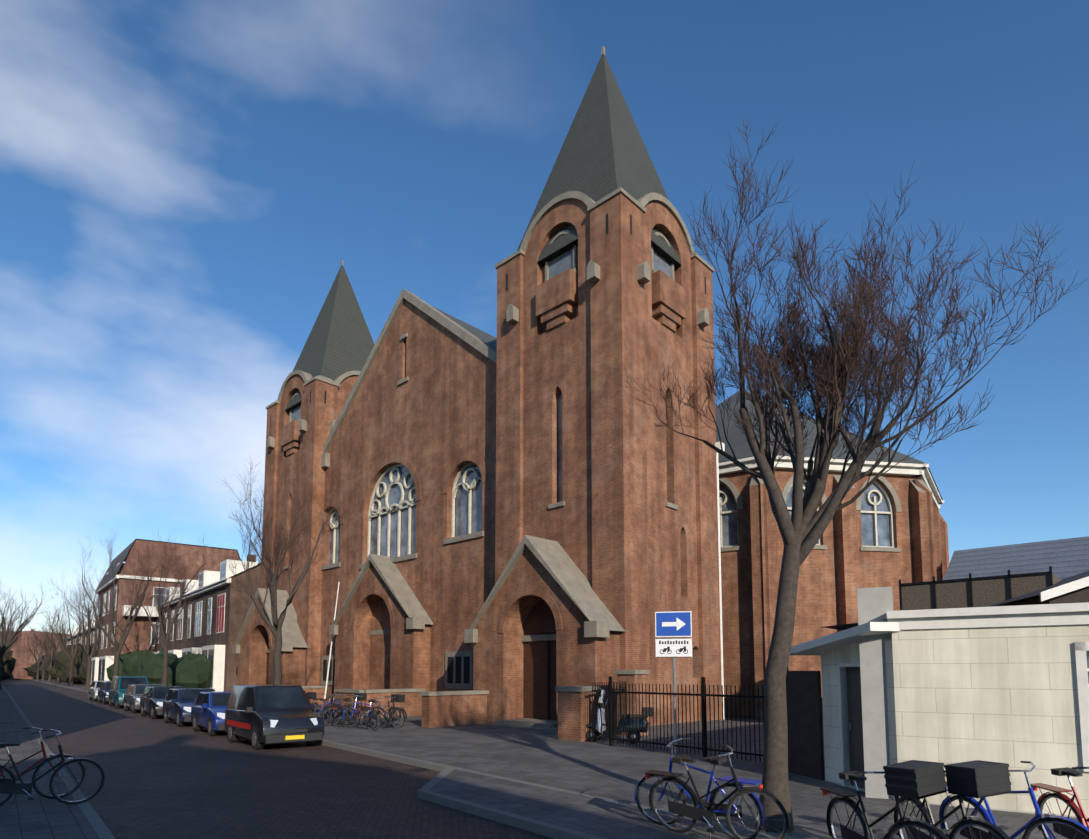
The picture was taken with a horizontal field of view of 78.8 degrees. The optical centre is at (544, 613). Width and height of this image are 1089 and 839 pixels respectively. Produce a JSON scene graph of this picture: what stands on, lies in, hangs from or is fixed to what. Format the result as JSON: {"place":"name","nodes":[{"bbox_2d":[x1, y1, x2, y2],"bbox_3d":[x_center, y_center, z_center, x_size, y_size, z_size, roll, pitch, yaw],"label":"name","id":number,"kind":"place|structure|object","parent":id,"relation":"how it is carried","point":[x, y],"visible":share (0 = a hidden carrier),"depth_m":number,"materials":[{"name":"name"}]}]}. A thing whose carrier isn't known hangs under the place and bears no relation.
{"place":"outdoors","nodes":[
{"label":"outdoors","id":0,"kind":"place"},
{"bbox_2d":[0,683,115,838],"bbox_3d":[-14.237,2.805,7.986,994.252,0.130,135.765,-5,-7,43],"label":"pavement","id":1,"kind":"structure","parent":0,"point":[37,817],"depth_m":10.32,"materials":[{"name":"concrete"}]},
{"bbox_2d":[0,589,28,652],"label":"tree","id":2,"kind":"object","parent":1,"relation":"on","point":[8,628],"visible":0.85,"depth_m":85.63,"materials":[{"name":"brown plant"}]},
{"bbox_2d":[0,613,32,648],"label":"tree","id":3,"kind":"object","parent":1,"relation":"on","point":[9,633],"visible":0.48,"depth_m":113.86,"materials":[{"name":"brown plant"}]},
{"bbox_2d":[0,607,36,651],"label":"tree","id":4,"kind":"object","parent":1,"relation":"on","point":[12,642],"visible":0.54,"depth_m":98.61,"materials":[{"name":"brown plant"}]},
{"bbox_2d":[0,582,55,689],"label":"tree","id":5,"kind":"object","parent":1,"relation":"on","point":[16,632],"visible":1,"depth_m":74.35,"materials":[{"name":"brown plant"}]},
{"bbox_2d":[0,727,85,798],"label":"bicycle","id":6,"kind":"object","parent":1,"relation":"on","point":[35,787],"visible":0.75,"depth_m":10.57,"materials":[{"name":"black metal"}]},
{"bbox_2d":[0,729,105,805],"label":"bicycle","id":7,"kind":"object","parent":1,"relation":"on","point":[13,787],"visible":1,"depth_m":9.99,"materials":[{"name":"black metal"}]},
{"bbox_2d":[90,539,240,684],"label":"house","id":8,"kind":"structure","parent":0,"point":[141,635],"depth_m":68.18,"materials":[{"name":"brick"}]},
{"bbox_2d":[1,679,552,838],"bbox_3d":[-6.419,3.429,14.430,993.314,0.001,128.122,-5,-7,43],"label":"road","id":9,"kind":"structure","parent":0,"point":[162,782],"depth_m":12.70,"materials":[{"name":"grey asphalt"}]},
{"bbox_2d":[88,681,111,701],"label":"car","id":10,"kind":"object","parent":9,"relation":"on","point":[93,690],"visible":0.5,"depth_m":48.37,"materials":[{"name":"grey paint"}]},
{"bbox_2d":[98,682,110,703],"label":"car","id":11,"kind":"object","parent":9,"relation":"on","point":[103,691],"visible":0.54,"depth_m":44.06,"materials":[{"name":"blue paint"}]},
{"bbox_2d":[108,676,148,708],"bbox_3d":[-25.210,4.770,40.398,2.090,1.845,4.490,4,-6,-39],"label":"teal van","id":12,"kind":"object","parent":9,"relation":"on","point":[118,687],"visible":0.5,"depth_m":39.62,"materials":[{"name":"teal paint"}]},
{"bbox_2d":[123,684,163,712],"bbox_3d":[-21.511,4.580,35.931,2.040,1.445,4.090,4,-6,-39],"label":"dark car","id":13,"kind":"object","parent":9,"relation":"on","point":[132,695],"visible":0.42,"depth_m":35.19,"materials":[{"name":"grey paint"}]},
{"bbox_2d":[140,686,185,718],"bbox_3d":[-18.035,4.224,31.748,2.040,1.425,4.190,4,-6,-39],"label":"dark car","id":14,"kind":"object","parent":9,"relation":"on","point":[152,698],"visible":0.5,"depth_m":30.94,"materials":[{"name":"black paint"}]},
{"bbox_2d":[162,688,214,726],"bbox_3d":[-14.527,3.850,27.528,2.000,1.435,3.990,4,-6,-39],"label":"blue car","id":15,"kind":"object","parent":9,"relation":"on","point":[178,703],"visible":0.46,"depth_m":26.82,"materials":[{"name":"blue paint"}]},
{"bbox_2d":[191,691,230,735],"bbox_3d":[-11.307,3.521,23.652,1.960,1.415,3.690,4,-6,-39],"label":"blue car","id":16,"kind":"object","parent":9,"relation":"on","point":[208,708],"visible":0.52,"depth_m":22.98,"materials":[{"name":"blue paint"}]},
{"bbox_2d":[225,684,323,749],"bbox_3d":[-8.137,3.027,19.853,2.040,1.735,3.950,4,-6,-39],"label":"black van","id":17,"kind":"object","parent":9,"relation":"on","point":[259,716],"visible":1,"depth_m":18.93,"materials":[{"name":"black paint"}]},
{"bbox_2d":[134,727,428,771],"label":"manhole covers","id":18,"kind":"object","parent":9,"relation":"on","point":[227,763],"visible":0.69,"depth_m":15.24,"materials":[{"name":"metal"}]},
{"bbox_2d":[418,767,777,838],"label":"pavement build out","id":19,"kind":"object","parent":9,"relation":"on","point":[553,814],"visible":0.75,"depth_m":9.75,"materials":[{"name":"concrete"}]},
{"bbox_2d":[634,738,764,838],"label":"bicycle","id":20,"kind":"object","parent":19,"relation":"on","point":[720,810],"visible":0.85,"depth_m":8.20,"materials":[{"name":"blue metal"}]},
{"bbox_2d":[645,744,789,838],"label":"bicycle","id":21,"kind":"object","parent":19,"relation":"on","point":[695,813],"visible":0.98,"depth_m":8.16,"materials":[{"name":"black metal"}]},
{"bbox_2d":[232,260,374,685],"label":"church tower","id":22,"kind":"structure","parent":0,"point":[304,409],"depth_m":42.51,"materials":[{"name":"brown brick"}]},
{"bbox_2d":[302,670,649,741],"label":"forecourt walls","id":23,"kind":"structure","parent":0,"point":[446,708],"depth_m":24.33,"materials":[{"name":"brick"}]},
{"bbox_2d":[0,0,1088,633],"label":"sky","id":24,"kind":"structure","parent":0,"point":[186,186],"materials":[{"name":"blue"}]},
{"bbox_2d":[29,679,1077,838],"bbox_3d":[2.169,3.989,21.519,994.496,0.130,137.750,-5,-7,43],"label":"pavement","id":25,"kind":"structure","parent":0,"point":[601,769],"depth_m":14.73,"materials":[{"name":"concrete"}]},
{"bbox_2d":[18,625,54,679],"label":"street tree","id":26,"kind":"object","parent":25,"relation":"on","point":[38,664],"visible":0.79,"depth_m":159.04,"materials":[{"name":"brown plant"}]},
{"bbox_2d":[5,629,69,679],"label":"end row","id":27,"kind":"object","parent":25,"relation":"on","point":[24,659],"visible":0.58,"depth_m":169.47,"materials":[{"name":"brick"}]},
{"bbox_2d":[28,623,58,680],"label":"street tree","id":28,"kind":"object","parent":25,"relation":"on","point":[44,661],"visible":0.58,"depth_m":142.11,"materials":[{"name":"brown plant"}]},
{"bbox_2d":[0,643,94,683],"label":"greenery","id":29,"kind":"object","parent":25,"relation":"on","point":[61,662],"visible":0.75,"depth_m":100.31,"materials":[{"name":"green plant"}]},
{"bbox_2d":[28,623,68,681],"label":"street tree","id":30,"kind":"object","parent":25,"relation":"on","point":[45,649],"visible":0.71,"depth_m":125.15,"materials":[{"name":"brown plant"}]},
{"bbox_2d":[35,602,84,683],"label":"street tree","id":31,"kind":"object","parent":25,"relation":"on","point":[58,681],"visible":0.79,"depth_m":108.56,"materials":[{"name":"brown plant"}]},
{"bbox_2d":[41,588,90,685],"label":"street tree","id":32,"kind":"object","parent":25,"relation":"on","point":[71,656],"visible":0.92,"depth_m":91.47,"materials":[{"name":"brown plant"}]},
{"bbox_2d":[67,620,95,646],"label":"terrace","id":33,"kind":"structure","parent":25,"relation":"on","point":[92,637],"depth_m":124.76,"materials":[{"name":"brick"}]},
{"bbox_2d":[64,568,105,689],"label":"street tree","id":34,"kind":"object","parent":25,"relation":"on","point":[88,622],"visible":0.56,"depth_m":74.45,"materials":[{"name":"brown plant"}]},
{"bbox_2d":[48,519,186,675],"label":"street tree","id":35,"kind":"object","parent":25,"relation":"on","point":[118,647],"visible":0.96,"depth_m":58.34,"materials":[{"name":"brown plant"}]},
{"bbox_2d":[106,648,212,687],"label":"hedges","id":36,"kind":"object","parent":25,"relation":"on","point":[191,670],"visible":0.5,"depth_m":46.78,"materials":[{"name":"green plant"}]},
{"bbox_2d":[129,530,219,685],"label":"street tree","id":37,"kind":"object","parent":25,"relation":"on","point":[165,635],"visible":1,"depth_m":42.05,"materials":[{"name":"brown plant"}]},
{"bbox_2d":[152,554,260,690],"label":"terrace","id":38,"kind":"structure","parent":25,"relation":"on","point":[209,625],"depth_m":49.44,"materials":[{"name":"brick"}]},
{"bbox_2d":[219,460,350,683],"bbox_3d":[-10.565,-0.972,25.802,4.877,10.524,4.975,-2,-5,22],"label":"street tree","id":39,"kind":"object","parent":25,"relation":"on","point":[276,629],"visible":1,"depth_m":25.28,"materials":[{"name":"brown plant"}]},
{"bbox_2d":[305,692,343,720],"bbox_3d":[-9.056,3.819,27.005,1.846,1.196,0.648,5,-13,-42],"label":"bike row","id":40,"kind":"object","parent":25,"relation":"on","point":[310,695],"visible":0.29,"depth_m":26.66,"materials":[{"name":"black metal"}]},
{"bbox_2d":[311,694,340,721],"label":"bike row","id":41,"kind":"object","parent":25,"relation":"on","point":[316,699],"visible":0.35,"depth_m":26.35,"materials":[{"name":"black metal"}]},
{"bbox_2d":[311,694,350,722],"bbox_3d":[-8.320,3.759,25.886,1.846,1.136,0.569,4,1,-40],"label":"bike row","id":42,"kind":"object","parent":25,"relation":"on","point":[325,714],"visible":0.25,"depth_m":25.81,"materials":[{"name":"blue"}]},
{"bbox_2d":[323,695,358,724],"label":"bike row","id":43,"kind":"object","parent":25,"relation":"on","point":[338,712],"visible":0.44,"depth_m":25.62,"materials":[{"name":"black metal"}]},
{"bbox_2d":[322,693,368,725],"bbox_3d":[-7.531,3.662,25.233,1.846,1.196,0.647,3,-2,-33],"label":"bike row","id":44,"kind":"object","parent":25,"relation":"on","point":[364,698],"visible":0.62,"depth_m":25.12,"materials":[{"name":"black metal"}]},
{"bbox_2d":[333,695,368,726],"bbox_3d":[-7.105,3.659,24.836,0.569,1.136,1.846,1,-4,34],"label":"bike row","id":45,"kind":"object","parent":25,"relation":"on","point":[347,718],"visible":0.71,"depth_m":24.59,"materials":[{"name":"black"}]},
{"bbox_2d":[342,696,385,727],"bbox_3d":[-6.748,3.649,24.687,0.569,1.136,1.846,-12,-12,44],"label":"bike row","id":46,"kind":"object","parent":25,"relation":"on","point":[346,710],"visible":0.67,"depth_m":24.46,"materials":[{"name":"blue metal"}]},
{"bbox_2d":[355,695,400,727],"bbox_3d":[-6.030,3.620,24.337,1.846,1.136,0.569,4,0,-38],"label":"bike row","id":47,"kind":"object","parent":25,"relation":"on","point":[365,717],"visible":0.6,"depth_m":24.14,"materials":[{"name":"black metal"}]},
{"bbox_2d":[359,694,406,728],"bbox_3d":[-5.769,3.545,23.900,1.846,1.196,0.648,3,-2,-35],"label":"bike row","id":48,"kind":"object","parent":25,"relation":"on","point":[398,697],"visible":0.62,"depth_m":23.98,"materials":[{"name":"black metal"}]},
{"bbox_2d":[369,697,404,730],"bbox_3d":[-5.630,3.537,23.446,0.569,1.136,1.846,-7,-8,30],"label":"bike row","id":49,"kind":"object","parent":25,"relation":"on","point":[391,719],"visible":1,"depth_m":23.51,"materials":[{"name":"black metal"}]},
{"bbox_2d":[319,289,496,705],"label":"church nave","id":50,"kind":"structure","parent":25,"relation":"on","point":[408,459],"depth_m":34.51,"materials":[{"name":"brown brick"}]},
{"bbox_2d":[324,582,339,698],"bbox_3d":[-12.108,1.460,37.809,0.090,6.817,1.870,0,-5,2],"label":"flag pole","id":51,"kind":"object","parent":50,"relation":"attached to","point":[331,645],"visible":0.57,"depth_m":37.51,"materials":[{"name":"white metal"}]},
{"bbox_2d":[587,690,652,742],"bbox_3d":[2.157,2.975,19.130,1.936,1.506,0.760,-2,-12,23],"label":"scooter","id":52,"kind":"object","parent":25,"relation":"on","point":[600,725],"visible":0.67,"depth_m":18.91,"materials":[{"name":"black"}]},
{"bbox_2d":[655,611,691,753],"bbox_3d":[3.252,1.717,16.604,0.900,3.550,0.123,-1,-5,13],"label":"one way sign","id":53,"kind":"object","parent":25,"relation":"on","point":[673,624],"visible":1,"depth_m":16.64,"materials":[{"name":"metal"}]},
{"bbox_2d":[592,676,824,763],"bbox_3d":[3.304,2.568,16.870,1.989,1.900,8.517,2,-5,-22],"label":"iron fence","id":54,"kind":"object","parent":25,"relation":"on","point":[703,695],"visible":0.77,"depth_m":16.42,"materials":[{"name":"black metal"}]},
{"bbox_2d":[620,116,1086,832],"bbox_3d":[3.633,-1.671,8.814,5.303,8.961,3.222,-1,-5,7],"label":"tree","id":55,"kind":"object","parent":25,"relation":"on","point":[840,364],"visible":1,"depth_m":8.69,"materials":[{"name":"brown plant"}]},
{"bbox_2d":[820,760,948,838],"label":"bicycle","id":56,"kind":"object","parent":25,"relation":"on","point":[915,779],"visible":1,"depth_m":6.08,"materials":[{"name":"black metal"}]},
{"bbox_2d":[894,760,1011,838],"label":"bicycle","id":57,"kind":"object","parent":25,"relation":"on","point":[977,779],"visible":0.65,"depth_m":6.01,"materials":[{"name":"black"}]},
{"bbox_2d":[899,566,1060,610],"bbox_3d":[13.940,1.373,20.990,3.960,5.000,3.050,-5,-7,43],"label":"balcony fence","id":58,"kind":"object","parent":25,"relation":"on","point":[970,591],"visible":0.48,"depth_m":20.07,"materials":[{"name":"black metal"}]},
{"bbox_2d":[939,761,1088,838],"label":"bicycle","id":59,"kind":"object","parent":25,"relation":"on","point":[1030,826],"visible":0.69,"depth_m":6.53,"materials":[{"name":"blue metal"}]},
{"bbox_2d":[987,571,1088,606],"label":"gable roof","id":60,"kind":"structure","parent":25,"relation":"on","point":[1073,589],"depth_m":15.79,"materials":[{"name":"white wood"}]},
{"bbox_2d":[1030,767,1088,838],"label":"bicycle","id":61,"kind":"object","parent":25,"relation":"on","point":[1068,832],"visible":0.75,"depth_m":7.17,"materials":[{"name":"red metal"}]},
{"bbox_2d":[464,46,721,729],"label":"church tower","id":62,"kind":"structure","parent":0,"point":[606,534],"depth_m":26.63,"materials":[{"name":"brown brick"}]},
{"bbox_2d":[724,716,822,724],"bbox_3d":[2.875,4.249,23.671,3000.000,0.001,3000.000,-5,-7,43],"label":"ground","id":63,"kind":"structure","parent":0,"point":[743,719],"depth_m":30.03,"materials":[{"name":"grey concrete"}]},
{"bbox_2d":[715,390,948,718],"bbox_3d":[12.774,-4.837,42.146,22.374,21.300,22.374,-5,-7,43],"label":"church octagon","id":64,"kind":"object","parent":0,"point":[889,528],"visible":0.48,"depth_m":32.06,"materials":[{"name":"brown brick"}]},
{"bbox_2d":[715,442,724,718],"bbox_3d":[7.708,-1.497,28.981,0.450,12.150,0.400,-5,-7,43],"label":"rain pipe","id":65,"kind":"object","parent":64,"relation":"attached to","point":[717,444],"visible":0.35,"depth_m":28.96,"materials":[{"name":"white metal"}]},
{"bbox_2d":[786,587,1088,818],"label":"white building","id":66,"kind":"structure","parent":0,"point":[1009,685],"depth_m":10.19,"materials":[{"name":"paint"}]},
{"bbox_2d":[943,536,1088,579],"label":"roof","id":67,"kind":"structure","parent":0,"point":[1066,558],"depth_m":32.24,"materials":[{"name":"tile"}]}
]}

